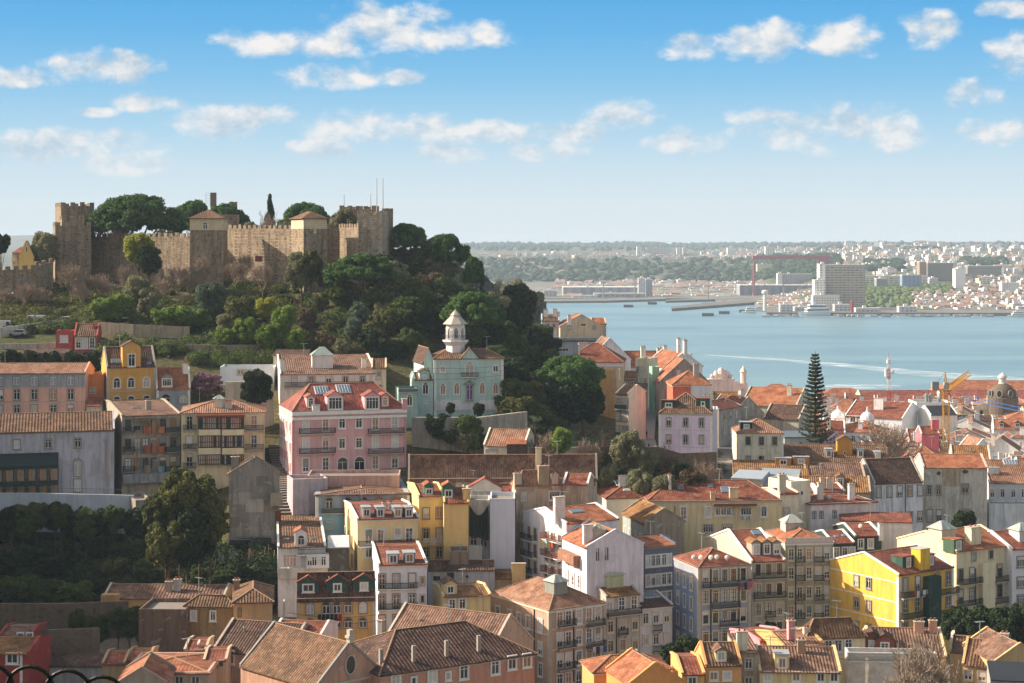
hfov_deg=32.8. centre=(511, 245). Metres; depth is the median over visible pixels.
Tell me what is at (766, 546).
window
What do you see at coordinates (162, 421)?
window
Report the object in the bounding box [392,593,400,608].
window
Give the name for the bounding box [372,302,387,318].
olive tree
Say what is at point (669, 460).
bare tree
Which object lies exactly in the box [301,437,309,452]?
window
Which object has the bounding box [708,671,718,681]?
window
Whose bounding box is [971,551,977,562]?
window
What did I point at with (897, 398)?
house
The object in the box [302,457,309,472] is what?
window
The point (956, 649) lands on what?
house
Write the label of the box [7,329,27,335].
parked car
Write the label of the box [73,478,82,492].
window
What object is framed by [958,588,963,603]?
window
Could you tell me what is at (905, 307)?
quay shed
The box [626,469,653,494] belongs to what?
olive tree
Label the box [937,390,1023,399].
house
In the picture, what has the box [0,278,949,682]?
ground
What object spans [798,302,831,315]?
ferry
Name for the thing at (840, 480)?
window
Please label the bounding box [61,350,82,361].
evergreen tree
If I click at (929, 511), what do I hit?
window
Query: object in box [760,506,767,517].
window
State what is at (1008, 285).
apartment block
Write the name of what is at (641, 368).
window
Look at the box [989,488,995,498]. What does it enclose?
window
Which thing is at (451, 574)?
window
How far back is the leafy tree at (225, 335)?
378.59 m
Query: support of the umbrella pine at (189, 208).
on the ground at (396, 372)
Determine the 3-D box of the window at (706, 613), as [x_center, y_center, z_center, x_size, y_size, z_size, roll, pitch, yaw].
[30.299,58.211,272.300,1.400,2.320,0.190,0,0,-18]
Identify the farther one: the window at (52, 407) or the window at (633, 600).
the window at (52, 407)
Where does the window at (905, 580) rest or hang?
in the house at (878, 588)
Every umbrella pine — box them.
[84,193,186,236]
[175,199,207,234]
[210,203,250,224]
[279,201,329,224]
[322,253,396,301]
[390,223,427,254]
[417,233,471,265]
[438,291,506,347]
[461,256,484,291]
[535,355,605,426]
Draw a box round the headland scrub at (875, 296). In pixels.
[865,282,954,306]
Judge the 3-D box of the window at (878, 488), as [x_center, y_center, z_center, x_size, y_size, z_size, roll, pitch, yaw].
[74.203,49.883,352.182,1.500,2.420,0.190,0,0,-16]
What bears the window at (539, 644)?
in the house at (560, 620)
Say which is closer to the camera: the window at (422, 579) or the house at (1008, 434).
the window at (422, 579)
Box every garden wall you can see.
[0,320,56,337]
[0,343,55,348]
[0,487,133,533]
[0,600,128,637]
[39,627,99,652]
[100,322,189,338]
[100,339,265,353]
[225,382,273,426]
[412,411,526,453]
[529,441,585,453]
[601,446,716,478]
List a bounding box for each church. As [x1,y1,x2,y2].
[431,304,504,416]
[988,371,1017,414]
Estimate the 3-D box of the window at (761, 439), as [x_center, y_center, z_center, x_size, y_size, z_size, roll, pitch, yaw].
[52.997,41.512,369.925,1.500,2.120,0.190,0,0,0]
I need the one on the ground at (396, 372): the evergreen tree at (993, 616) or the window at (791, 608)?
the evergreen tree at (993, 616)
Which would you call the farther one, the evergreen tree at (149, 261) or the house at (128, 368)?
the evergreen tree at (149, 261)
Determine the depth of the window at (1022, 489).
371.64 m
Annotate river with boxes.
[546,301,1023,393]
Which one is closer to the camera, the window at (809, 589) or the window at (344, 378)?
the window at (809, 589)
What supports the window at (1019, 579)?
in the house at (1012, 538)
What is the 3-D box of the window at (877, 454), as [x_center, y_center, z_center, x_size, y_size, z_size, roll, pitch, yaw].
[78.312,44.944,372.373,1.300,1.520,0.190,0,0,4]
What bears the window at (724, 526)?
in the house at (709, 507)
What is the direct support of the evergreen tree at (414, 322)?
on the ground at (396, 372)
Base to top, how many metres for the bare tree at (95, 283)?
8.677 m
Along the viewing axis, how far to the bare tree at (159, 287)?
412.55 m
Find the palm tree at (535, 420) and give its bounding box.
[525,415,544,453]
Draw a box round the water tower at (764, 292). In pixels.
[762,290,767,310]
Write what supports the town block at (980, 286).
on the hills
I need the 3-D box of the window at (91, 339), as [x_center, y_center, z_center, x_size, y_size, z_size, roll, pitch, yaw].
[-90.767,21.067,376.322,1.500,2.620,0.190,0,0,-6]
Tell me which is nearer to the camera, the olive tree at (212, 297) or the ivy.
the ivy
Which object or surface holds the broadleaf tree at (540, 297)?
on the ground at (396, 372)
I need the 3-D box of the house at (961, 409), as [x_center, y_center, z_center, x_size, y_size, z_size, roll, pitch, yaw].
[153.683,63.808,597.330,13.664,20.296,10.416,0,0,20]
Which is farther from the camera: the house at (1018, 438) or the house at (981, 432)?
the house at (981, 432)
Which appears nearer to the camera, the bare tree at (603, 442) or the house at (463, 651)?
the house at (463, 651)
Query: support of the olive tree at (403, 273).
on the ground at (396, 372)
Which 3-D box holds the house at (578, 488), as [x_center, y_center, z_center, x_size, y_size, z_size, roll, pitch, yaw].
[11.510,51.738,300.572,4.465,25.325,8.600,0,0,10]
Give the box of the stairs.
[268,445,291,514]
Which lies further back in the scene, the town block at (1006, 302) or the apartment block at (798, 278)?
the apartment block at (798, 278)
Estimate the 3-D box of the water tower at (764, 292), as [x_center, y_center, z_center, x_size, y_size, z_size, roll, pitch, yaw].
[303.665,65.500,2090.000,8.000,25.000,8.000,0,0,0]
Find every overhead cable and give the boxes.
[287,612,378,623]
[404,364,511,378]
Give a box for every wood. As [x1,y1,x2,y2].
[453,240,1023,250]
[460,252,1008,282]
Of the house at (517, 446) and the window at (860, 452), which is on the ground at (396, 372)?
the house at (517, 446)
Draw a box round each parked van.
[0,321,12,327]
[26,315,45,319]
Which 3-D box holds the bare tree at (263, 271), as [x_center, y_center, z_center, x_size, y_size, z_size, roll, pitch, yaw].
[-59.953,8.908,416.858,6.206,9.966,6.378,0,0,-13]
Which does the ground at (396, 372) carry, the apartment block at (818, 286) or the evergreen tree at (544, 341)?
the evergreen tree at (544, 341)
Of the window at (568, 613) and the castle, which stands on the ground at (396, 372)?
the castle
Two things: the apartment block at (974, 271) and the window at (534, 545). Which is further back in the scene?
the apartment block at (974, 271)
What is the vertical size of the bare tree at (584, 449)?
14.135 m
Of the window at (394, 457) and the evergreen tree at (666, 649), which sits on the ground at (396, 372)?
the evergreen tree at (666, 649)
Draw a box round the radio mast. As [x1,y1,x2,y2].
[885,357,893,400]
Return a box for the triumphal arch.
[707,368,734,395]
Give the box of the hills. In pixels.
[0,235,1023,309]
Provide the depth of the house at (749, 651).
229.08 m
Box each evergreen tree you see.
[0,234,10,266]
[0,349,21,362]
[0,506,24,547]
[0,592,17,602]
[20,349,42,362]
[37,350,62,362]
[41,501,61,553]
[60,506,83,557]
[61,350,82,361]
[82,351,100,371]
[86,577,110,596]
[92,507,115,562]
[119,509,133,556]
[122,505,147,540]
[135,244,162,288]
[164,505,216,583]
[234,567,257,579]
[240,368,273,403]
[355,328,380,349]
[363,253,401,286]
[378,338,408,359]
[395,314,425,332]
[405,262,426,276]
[414,306,440,336]
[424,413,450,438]
[434,295,454,305]
[444,429,456,453]
[446,402,454,415]
[458,268,471,285]
[465,276,493,291]
[472,402,484,415]
[475,323,508,347]
[479,433,486,449]
[497,350,515,360]
[501,283,537,329]
[504,355,531,381]
[525,362,541,371]
[526,325,541,337]
[526,370,538,381]
[527,333,562,350]
[532,300,547,323]
[543,381,589,423]
[570,386,605,434]
[659,642,680,665]
[670,461,692,479]
[675,634,698,652]
[763,621,776,626]
[940,605,965,639]
[951,509,976,527]
[957,604,988,635]
[981,606,1008,632]
[995,602,1023,643]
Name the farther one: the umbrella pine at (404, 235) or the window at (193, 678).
the umbrella pine at (404, 235)
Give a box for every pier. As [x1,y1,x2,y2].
[544,298,665,302]
[666,297,757,302]
[671,299,767,310]
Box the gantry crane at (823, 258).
[752,255,829,295]
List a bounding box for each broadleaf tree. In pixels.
[1,574,39,601]
[11,504,38,544]
[28,502,47,543]
[30,578,64,602]
[50,503,71,552]
[54,580,96,602]
[68,608,86,627]
[73,506,98,562]
[85,614,109,642]
[100,557,129,579]
[101,504,125,560]
[107,606,126,648]
[120,614,136,648]
[126,604,143,646]
[133,558,157,579]
[141,493,179,580]
[145,518,184,580]
[147,566,173,582]
[155,466,199,577]
[189,567,213,579]
[193,474,217,583]
[196,499,230,583]
[212,569,235,581]
[224,294,257,328]
[296,307,316,329]
[298,249,323,301]
[311,291,328,324]
[315,333,338,351]
[325,280,354,306]
[360,287,394,313]
[377,307,397,335]
[387,295,424,327]
[390,247,412,263]
[397,327,423,357]
[399,284,433,307]
[414,271,444,292]
[427,302,447,337]
[428,276,456,296]
[452,284,475,293]
[452,414,483,453]
[453,261,463,284]
[464,317,487,346]
[466,430,481,453]
[486,344,508,354]
[493,320,518,335]
[493,377,531,405]
[496,396,535,425]
[500,331,528,356]
[524,380,546,402]
[527,403,554,433]
[532,290,546,318]
[533,323,553,335]
[537,348,559,365]
[594,450,609,484]
[653,463,678,479]
[677,467,706,485]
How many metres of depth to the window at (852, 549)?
305.55 m
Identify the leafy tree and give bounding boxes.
[89,297,113,319]
[102,293,135,321]
[123,232,154,275]
[149,307,177,325]
[161,305,194,327]
[189,308,209,331]
[214,327,236,344]
[232,316,255,344]
[253,322,285,347]
[254,297,277,323]
[270,304,296,344]
[282,327,305,348]
[550,426,572,453]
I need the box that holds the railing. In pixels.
[0,665,119,682]
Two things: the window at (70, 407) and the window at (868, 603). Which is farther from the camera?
the window at (70, 407)
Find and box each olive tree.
[30,231,60,263]
[121,275,148,315]
[137,287,161,316]
[156,229,174,236]
[195,281,229,322]
[216,313,233,328]
[244,221,256,224]
[284,270,299,304]
[285,251,318,306]
[315,262,333,298]
[328,207,356,227]
[330,338,350,353]
[344,317,362,342]
[347,301,369,322]
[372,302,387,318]
[389,260,409,277]
[423,258,460,278]
[432,293,443,301]
[455,433,469,453]
[487,291,510,309]
[494,278,525,293]
[598,463,625,487]
[609,430,645,474]
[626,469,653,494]
[627,447,658,474]
[651,473,677,490]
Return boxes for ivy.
[0,531,277,610]
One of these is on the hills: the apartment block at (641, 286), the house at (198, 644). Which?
the apartment block at (641, 286)
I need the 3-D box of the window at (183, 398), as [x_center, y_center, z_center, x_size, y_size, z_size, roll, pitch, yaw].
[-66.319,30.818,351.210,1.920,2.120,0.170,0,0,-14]
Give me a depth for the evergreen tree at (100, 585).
280.44 m
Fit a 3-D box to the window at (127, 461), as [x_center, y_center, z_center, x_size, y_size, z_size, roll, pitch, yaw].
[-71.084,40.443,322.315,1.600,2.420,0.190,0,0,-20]
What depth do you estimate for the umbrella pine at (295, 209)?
465.87 m
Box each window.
[0,389,3,400]
[0,404,3,412]
[5,652,18,664]
[12,255,16,265]
[12,439,20,450]
[13,374,20,385]
[13,389,20,400]
[13,404,20,412]
[15,255,18,265]
[30,374,37,385]
[30,389,38,400]
[30,404,37,411]
[44,438,51,449]
[49,374,56,385]
[49,389,57,400]
[49,404,56,411]
[60,335,67,342]
[66,374,74,385]
[66,389,74,400]
[67,404,74,411]
[73,437,81,448]
[73,458,81,476]
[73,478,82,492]
[75,337,80,348]
[82,337,87,348]
[89,337,94,348]
[89,387,96,393]
[113,377,120,388]
[124,419,132,431]
[124,438,131,450]
[124,457,132,470]
[127,353,135,367]
[127,377,134,388]
[127,395,134,399]
[133,419,140,431]
[133,438,140,450]
[133,457,140,470]
[141,437,148,450]
[142,376,150,387]
[142,421,148,430]
[142,457,148,469]
[150,418,157,430]
[150,437,157,449]
[150,456,157,469]
[159,417,166,426]
[159,437,166,446]
[159,456,166,465]
[161,394,170,402]
[162,378,171,386]
[169,417,176,426]
[169,436,176,446]
[169,456,176,465]
[174,675,183,682]
[178,393,187,403]
[185,452,192,467]
[186,416,192,429]
[186,435,192,448]
[189,610,197,621]
[190,675,200,682]
[209,610,216,622]
[217,660,224,668]
[231,650,234,665]
[236,369,244,375]
[237,607,241,616]
[250,415,257,429]
[250,434,257,448]
[250,451,257,456]
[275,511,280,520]
[283,554,289,566]
[283,599,284,619]
[287,567,288,585]
[289,554,295,566]
[291,375,297,384]
[297,534,304,545]
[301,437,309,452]
[301,583,314,593]
[302,420,309,432]
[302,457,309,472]
[305,603,314,614]
[307,375,314,384]
[307,557,311,565]
[308,397,313,407]
[312,557,316,565]
[317,557,320,565]
[321,556,325,565]
[321,602,330,614]
[322,419,329,431]
[322,436,329,451]
[322,457,329,469]
[325,375,331,382]
[325,497,333,509]
[325,519,332,529]
[328,396,342,410]
[332,583,341,592]
[332,602,341,613]
[337,456,348,469]
[338,419,345,429]
[338,438,345,449]
[338,621,341,628]
[342,375,348,381]
[343,496,351,507]
[343,602,352,614]
[343,617,352,628]
[345,654,355,674]
[353,456,365,469]
[355,418,362,428]
[355,437,362,448]
[358,602,367,613]
[358,616,367,628]
[359,374,365,380]
[359,496,367,500]
[359,582,368,591]
[363,508,369,516]
[364,528,372,545]
[364,547,371,558]
[365,396,379,409]
[372,418,378,430]
[372,435,378,449]
[372,455,378,469]
[375,371,381,379]
[377,508,383,516]
[377,528,384,541]
[377,573,386,590]
[377,594,385,611]
[378,614,386,631]
[382,397,387,405]
[389,554,397,563]
[391,417,398,429]
[391,434,398,448]
[391,454,398,468]
[391,675,400,682]
[392,573,400,590]
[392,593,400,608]
[394,508,401,516]
[394,527,401,539]
[405,508,412,516]
[405,527,413,540]
[405,553,413,562]
[406,393,412,406]
[408,572,415,587]
[408,593,415,602]
[410,676,417,682]
[419,576,425,585]
[419,594,425,604]
[422,381,428,394]
[422,507,430,519]
[422,527,429,539]
[422,546,430,558]
[425,488,432,494]
[427,669,437,682]
[432,572,440,581]
[435,507,442,519]
[435,527,442,537]
[435,546,442,558]
[440,366,445,372]
[440,382,445,394]
[444,671,451,681]
[445,489,452,497]
[446,572,454,578]
[447,585,454,593]
[448,598,455,607]
[453,382,459,394]
[458,598,466,609]
[459,665,469,681]
[465,360,474,375]
[466,384,472,400]
[469,536,477,544]
[471,490,498,494]
[479,382,485,394]
[480,538,488,548]
[485,449,496,453]
[490,660,500,676]
[492,365,498,372]
[492,382,498,394]
[495,605,500,613]
[507,654,517,671]
[516,611,521,623]
[520,491,527,502]
[520,513,522,524]
[522,652,532,669]
[525,614,530,630]
[527,525,530,538]
[527,542,530,555]
[527,558,530,571]
[533,527,537,541]
[533,544,537,558]
[533,560,537,574]
[537,618,543,634]
[537,641,543,657]
[537,662,543,678]
[544,547,548,561]
[544,563,548,577]
[548,490,560,501]
[550,549,554,563]
[556,611,563,627]
[556,632,563,648]
[556,653,563,670]
[556,672,563,682]
[557,534,561,548]
[564,651,571,668]
[565,568,568,584]
[565,609,571,619]
[565,630,571,641]
[565,671,571,682]
[571,571,574,587]
[575,608,582,624]
[575,629,582,645]
[575,649,582,666]
[575,669,581,682]
[577,574,580,590]
[580,321,585,326]
[585,606,592,623]
[585,628,592,644]
[585,649,592,658]
[594,605,601,622]
[594,627,601,642]
[594,649,601,656]
[605,598,612,612]
[606,639,614,653]
[607,620,614,633]
[615,397,619,404]
[615,410,619,421]
[615,425,619,431]
[618,411,622,421]
[618,597,625,610]
[619,619,626,632]
[619,638,626,652]
[624,398,628,408]
[624,411,628,421]
[630,595,637,609]
[631,617,638,631]
[631,636,638,649]
[639,365,643,374]
[639,377,643,385]
[642,612,649,625]
[642,633,649,647]
[645,555,651,568]
[645,574,651,587]
[650,554,654,567]
[650,573,655,587]
[652,611,659,624]
[652,632,659,646]
[655,554,660,567]
[655,573,660,586]
[661,553,667,566]
[661,572,667,586]
[663,610,670,623]
[663,631,670,645]
[665,403,671,407]
[665,417,671,426]
[665,434,671,443]
[666,553,672,566]
[666,572,671,585]
[666,590,671,601]
[676,570,679,585]
[676,589,679,604]
[676,610,679,625]
[680,506,687,520]
[682,593,685,608]
[682,613,685,628]
[683,417,687,426]
[683,434,687,443]
[683,573,686,588]
[687,676,696,682]
[689,576,692,591]
[689,596,692,611]
[689,616,692,632]
[699,418,704,427]
[699,435,703,443]
[701,569,709,584]
[701,590,709,604]
[701,610,709,625]
[702,524,713,533]
[702,631,709,641]
[704,506,711,518]
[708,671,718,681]
[711,569,719,583]
[711,610,718,624]
[712,589,718,603]
[712,630,718,640]
[714,507,726,516]
[716,651,726,661]
[720,507,732,516]
[720,609,728,623]
[721,523,732,530]
[721,568,728,582]
[721,588,727,601]
[721,629,727,640]
[722,670,732,681]
[729,508,734,514]
[729,568,736,582]
[729,609,737,623]
[730,588,736,601]
[739,608,746,622]
[740,507,751,516]
[740,567,746,581]
[740,587,746,601]
[743,424,749,428]
[743,657,753,670]
[744,676,753,682]
[745,436,750,445]
[745,455,750,459]
[753,543,759,554]
[754,563,761,577]
[754,583,761,597]
[754,602,761,616]
[754,622,761,626]
[758,436,764,445]
[758,455,764,459]
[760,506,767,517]
[762,671,772,682]
[763,543,770,554]
[764,563,772,576]
[764,582,772,596]
[765,602,771,616]
[772,436,777,445]
[773,543,780,554]
[775,562,782,576]
[775,582,782,596]
[775,601,783,615]
[776,621,782,628]
[778,657,786,668]
[780,460,786,464]
[783,507,789,516]
[787,548,794,561]
[787,567,794,580]
[787,586,794,600]
[788,605,794,618]
[791,671,801,682]
[796,548,802,561]
[796,566,802,580]
[796,586,802,599]
[796,605,802,617]
[798,458,804,463]
[806,547,812,561]
[806,566,812,580]
[806,586,812,599]
[806,605,812,618]
[812,511,815,518]
[814,566,821,579]
[815,547,821,560]
[815,585,821,599]
[815,604,821,617]
[815,674,825,682]
[819,511,823,518]
[823,547,830,560]
[823,566,829,579]
[823,585,829,598]
[823,604,829,616]
[824,640,832,645]
[826,450,831,456]
[829,674,838,682]
[832,510,836,517]
[833,547,839,557]
[834,639,842,653]
[837,478,843,486]
[841,547,847,555]
[843,639,852,652]
[844,415,849,422]
[849,546,855,553]
[850,415,855,422]
[851,435,855,442]
[853,574,859,587]
[853,596,859,609]
[857,539,863,549]
[858,450,863,457]
[865,577,871,590]
[865,599,871,612]
[867,538,873,548]
[868,640,874,647]
[875,452,880,457]
[876,486,881,497]
[880,642,889,650]
[886,486,892,497]
[896,485,902,497]
[902,577,908,593]
[902,599,908,614]
[902,618,908,626]
[906,557,910,567]
[907,485,913,496]
[915,575,920,590]
[915,597,920,612]
[917,484,922,496]
[917,511,923,521]
[926,485,932,495]
[926,509,933,522]
[930,555,933,565]
[935,485,941,495]
[935,509,941,522]
[945,570,951,586]
[945,591,951,607]
[956,540,961,549]
[957,568,963,583]
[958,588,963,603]
[961,469,968,473]
[961,483,968,493]
[962,668,973,681]
[969,567,974,581]
[969,587,974,602]
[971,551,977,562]
[976,670,986,682]
[988,549,993,560]
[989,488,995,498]
[997,390,1001,397]
[997,563,1002,578]
[997,583,1002,597]
[999,488,1005,498]
[1008,390,1012,397]
[1010,488,1016,498]
[1016,556,1023,568]
[1016,576,1023,588]
[1016,594,1023,604]
[1020,488,1023,498]
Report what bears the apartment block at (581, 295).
on the hills
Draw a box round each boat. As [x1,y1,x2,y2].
[742,306,756,312]
[755,306,765,311]
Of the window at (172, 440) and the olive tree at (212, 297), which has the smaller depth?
the window at (172, 440)
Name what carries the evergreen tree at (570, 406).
on the ground at (396, 372)
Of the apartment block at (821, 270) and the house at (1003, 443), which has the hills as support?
the apartment block at (821, 270)
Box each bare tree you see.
[0,287,17,302]
[8,282,40,304]
[32,287,54,301]
[57,263,87,302]
[70,282,89,302]
[85,274,109,296]
[100,218,136,249]
[101,279,119,296]
[115,265,133,287]
[136,269,156,281]
[154,277,172,298]
[165,264,192,298]
[177,276,198,297]
[187,253,213,284]
[221,261,247,287]
[235,254,254,278]
[249,262,274,298]
[258,211,279,224]
[528,429,554,453]
[576,439,605,467]
[592,430,611,458]
[658,443,678,465]
[693,457,723,479]
[853,419,923,457]
[882,628,963,682]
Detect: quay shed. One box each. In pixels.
[778,302,792,311]
[793,305,807,310]
[832,302,849,310]
[854,305,880,311]
[897,304,916,311]
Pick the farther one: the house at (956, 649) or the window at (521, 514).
the window at (521, 514)
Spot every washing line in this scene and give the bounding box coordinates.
[317,613,341,620]
[423,538,442,544]
[542,540,552,547]
[590,644,606,653]
[737,581,752,589]
[742,516,751,521]
[914,589,927,596]
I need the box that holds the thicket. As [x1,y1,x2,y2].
[536,427,729,479]
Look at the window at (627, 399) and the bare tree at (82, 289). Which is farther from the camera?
the bare tree at (82, 289)
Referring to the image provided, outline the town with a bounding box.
[477,244,1023,308]
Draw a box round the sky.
[0,0,1023,243]
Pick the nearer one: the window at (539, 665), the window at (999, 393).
the window at (539, 665)
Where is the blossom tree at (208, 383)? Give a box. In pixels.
[190,372,223,398]
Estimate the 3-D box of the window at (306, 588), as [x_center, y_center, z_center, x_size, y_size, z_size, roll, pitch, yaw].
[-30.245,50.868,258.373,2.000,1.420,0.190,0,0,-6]
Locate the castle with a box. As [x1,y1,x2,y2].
[0,193,392,298]
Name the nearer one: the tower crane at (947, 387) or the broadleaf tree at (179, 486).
the broadleaf tree at (179, 486)
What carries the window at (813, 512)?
in the house at (824, 511)
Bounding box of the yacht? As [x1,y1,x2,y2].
[1007,311,1023,316]
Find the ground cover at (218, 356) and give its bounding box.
[0,280,435,368]
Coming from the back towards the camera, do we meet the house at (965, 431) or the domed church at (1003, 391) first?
the domed church at (1003, 391)
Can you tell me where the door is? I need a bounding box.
[255,256,261,261]
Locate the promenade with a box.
[766,310,1023,315]
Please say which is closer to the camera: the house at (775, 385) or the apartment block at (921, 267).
the house at (775, 385)
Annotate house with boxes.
[0,362,94,412]
[0,410,114,538]
[0,622,46,636]
[0,635,51,682]
[12,247,22,269]
[18,241,34,269]
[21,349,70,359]
[49,653,104,682]
[56,329,74,350]
[74,321,101,352]
[86,397,104,410]
[88,372,104,400]
[101,335,155,399]
[101,577,232,607]
[101,648,131,682]
[104,398,179,495]
[117,651,176,682]
[120,637,218,682]
[124,493,148,538]
[127,646,158,664]
[139,598,191,651]
[156,356,190,410]
[180,387,266,489]
[182,577,232,644]
[183,635,214,651]
[203,644,232,682]
[214,617,309,682]
[220,364,275,384]
[227,454,282,547]
[231,577,274,620]
[239,621,376,682]
[273,349,310,375]
[277,343,376,415]
[277,505,328,616]
[278,618,338,637]
[279,382,406,474]
[283,567,375,640]
[287,474,327,514]
[307,470,400,486]
[313,479,410,538]
[328,535,348,570]
[343,489,418,570]
[353,604,537,682]
[371,358,386,390]
[371,530,427,634]
[376,595,534,649]
[395,386,417,427]
[407,480,442,587]
[408,441,597,501]
[410,367,433,416]
[412,345,432,373]
[428,544,494,605]
[432,568,490,611]
[441,480,470,559]
[450,546,467,564]
[462,470,511,494]
[468,495,489,559]
[483,427,533,453]
[490,492,514,568]
[490,563,606,682]
[495,562,525,589]
[507,438,527,453]
[510,455,562,561]
[520,491,619,579]
[541,308,559,336]
[554,337,599,356]
[557,313,602,336]
[558,519,644,601]
[562,472,594,505]
[572,343,626,418]
[578,336,631,370]
[579,649,673,682]
[590,317,606,336]
[596,572,641,654]
[597,469,645,531]
[604,647,682,682]
[615,384,645,438]
[621,498,685,554]
[624,344,666,370]
[624,371,637,384]
[632,521,676,642]
[635,356,657,405]
[639,590,672,659]
[643,468,781,552]
[649,366,658,412]
[652,337,702,373]
[654,356,709,424]
[658,392,712,452]
[665,362,711,398]
[670,651,705,682]
[673,532,751,643]
[694,640,741,682]
[706,527,786,628]
[711,391,738,399]
[712,397,742,446]
[713,406,716,451]
[717,388,764,420]
[727,628,759,682]
[729,625,779,644]
[731,407,783,459]
[731,469,769,486]
[732,448,809,475]
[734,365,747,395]
[744,383,812,419]
[755,612,824,645]
[755,627,841,682]
[761,472,799,517]
[762,468,800,486]
[763,394,811,429]
[764,384,786,387]
[764,512,833,627]
[768,476,809,527]
[781,430,819,443]
[784,433,888,462]
[797,463,870,498]
[800,600,867,682]
[804,450,865,475]
[805,480,878,530]
[810,476,845,493]
[812,419,845,434]
[813,529,855,557]
[816,395,844,400]
[818,388,856,393]
[819,428,839,443]
[821,393,835,405]
[825,406,835,413]
[829,544,959,653]
[830,398,852,406]
[830,404,851,411]
[832,521,883,552]
[839,502,912,548]
[844,398,919,436]
[845,394,874,401]
[845,422,889,443]
[845,647,936,682]
[856,390,936,398]
[861,440,920,457]
[861,447,923,532]
[863,617,946,682]
[877,395,913,401]
[896,514,1008,609]
[903,436,943,459]
[904,429,946,441]
[908,393,951,407]
[914,453,987,529]
[915,419,939,450]
[916,394,937,398]
[917,404,957,433]
[929,380,1023,389]
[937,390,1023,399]
[939,439,961,453]
[946,427,984,438]
[947,434,966,440]
[948,435,990,458]
[949,630,970,682]
[950,395,974,399]
[950,398,973,409]
[954,403,979,414]
[957,414,992,425]
[957,415,990,433]
[959,434,993,458]
[962,621,1015,682]
[962,626,1023,670]
[968,423,990,440]
[973,395,989,414]
[985,433,1021,454]
[985,459,1023,499]
[987,499,1023,530]
[987,660,1023,682]
[988,522,1023,607]
[991,418,1023,435]
[993,451,1019,458]
[995,428,1015,439]
[1003,411,1023,418]
[1004,455,1021,458]
[1011,427,1023,450]
[1018,398,1023,403]
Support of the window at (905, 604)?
in the house at (878, 588)
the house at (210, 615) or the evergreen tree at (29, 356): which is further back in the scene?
the evergreen tree at (29, 356)
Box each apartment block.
[543,288,556,296]
[562,285,637,294]
[572,293,597,297]
[593,291,644,297]
[636,245,641,255]
[638,276,645,292]
[645,246,676,255]
[645,277,651,296]
[676,247,681,254]
[682,247,686,254]
[727,246,735,255]
[736,283,811,294]
[756,263,771,271]
[764,245,772,254]
[776,272,781,283]
[782,272,811,283]
[811,293,839,309]
[812,278,825,294]
[817,262,825,279]
[825,262,864,308]
[865,274,927,284]
[874,277,886,286]
[900,273,921,286]
[917,260,927,275]
[926,261,952,280]
[952,267,965,288]
[965,264,1000,278]
[999,280,1018,293]
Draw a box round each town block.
[498,253,506,256]
[555,252,562,256]
[556,280,565,284]
[599,280,610,283]
[665,279,673,283]
[842,252,851,259]
[844,256,851,260]
[845,240,853,246]
[847,243,852,249]
[853,253,861,258]
[861,244,872,250]
[879,248,889,252]
[879,267,888,271]
[882,244,894,250]
[884,250,896,254]
[888,254,897,258]
[896,252,903,258]
[909,255,920,259]
[910,251,920,256]
[910,260,917,265]
[925,254,931,260]
[927,241,935,245]
[929,276,937,284]
[933,248,940,254]
[937,242,949,247]
[941,256,950,261]
[943,248,950,252]
[953,304,964,308]
[959,250,968,255]
[960,260,966,266]
[966,274,971,280]
[967,286,975,291]
[971,244,982,251]
[971,297,981,303]
[975,276,983,282]
[977,247,985,251]
[978,285,988,289]
[982,275,990,283]
[987,243,995,247]
[988,247,995,253]
[988,288,996,293]
[996,304,1004,309]
[997,250,1006,255]
[998,300,1009,304]
[1005,273,1017,280]
[1007,274,1015,281]
[1009,247,1021,252]
[1009,301,1019,307]
[1012,256,1021,260]
[1013,267,1018,273]
[1013,289,1021,293]
[1018,250,1023,256]
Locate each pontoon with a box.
[702,313,713,315]
[719,311,729,313]
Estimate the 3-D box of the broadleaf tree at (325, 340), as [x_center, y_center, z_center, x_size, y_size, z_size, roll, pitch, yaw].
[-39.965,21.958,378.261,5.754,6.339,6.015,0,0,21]
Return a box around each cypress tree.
[265,194,274,224]
[480,271,482,289]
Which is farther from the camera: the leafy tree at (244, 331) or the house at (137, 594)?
the leafy tree at (244, 331)
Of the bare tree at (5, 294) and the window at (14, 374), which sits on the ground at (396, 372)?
the bare tree at (5, 294)
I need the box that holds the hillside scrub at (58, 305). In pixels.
[0,277,563,425]
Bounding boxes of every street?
[640,406,656,445]
[717,444,732,479]
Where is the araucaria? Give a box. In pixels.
[798,354,835,443]
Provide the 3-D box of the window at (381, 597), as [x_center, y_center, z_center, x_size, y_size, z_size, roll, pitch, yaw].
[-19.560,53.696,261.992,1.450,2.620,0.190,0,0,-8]
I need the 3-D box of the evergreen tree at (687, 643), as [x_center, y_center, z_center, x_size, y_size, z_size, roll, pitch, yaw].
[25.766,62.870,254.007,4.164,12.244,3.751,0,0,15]
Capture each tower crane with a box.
[931,370,970,453]
[964,396,1023,411]
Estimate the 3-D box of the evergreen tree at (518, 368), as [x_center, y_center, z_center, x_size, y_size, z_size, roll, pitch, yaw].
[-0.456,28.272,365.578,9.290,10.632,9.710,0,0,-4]
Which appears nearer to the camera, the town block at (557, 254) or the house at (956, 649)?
the house at (956, 649)
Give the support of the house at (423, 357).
on the ground at (396, 372)
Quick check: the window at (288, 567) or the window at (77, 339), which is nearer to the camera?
the window at (288, 567)
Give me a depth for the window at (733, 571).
273.76 m
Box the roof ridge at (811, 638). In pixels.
[762,631,849,660]
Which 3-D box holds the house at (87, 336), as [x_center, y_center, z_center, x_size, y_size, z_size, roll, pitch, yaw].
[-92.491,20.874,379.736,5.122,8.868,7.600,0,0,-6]

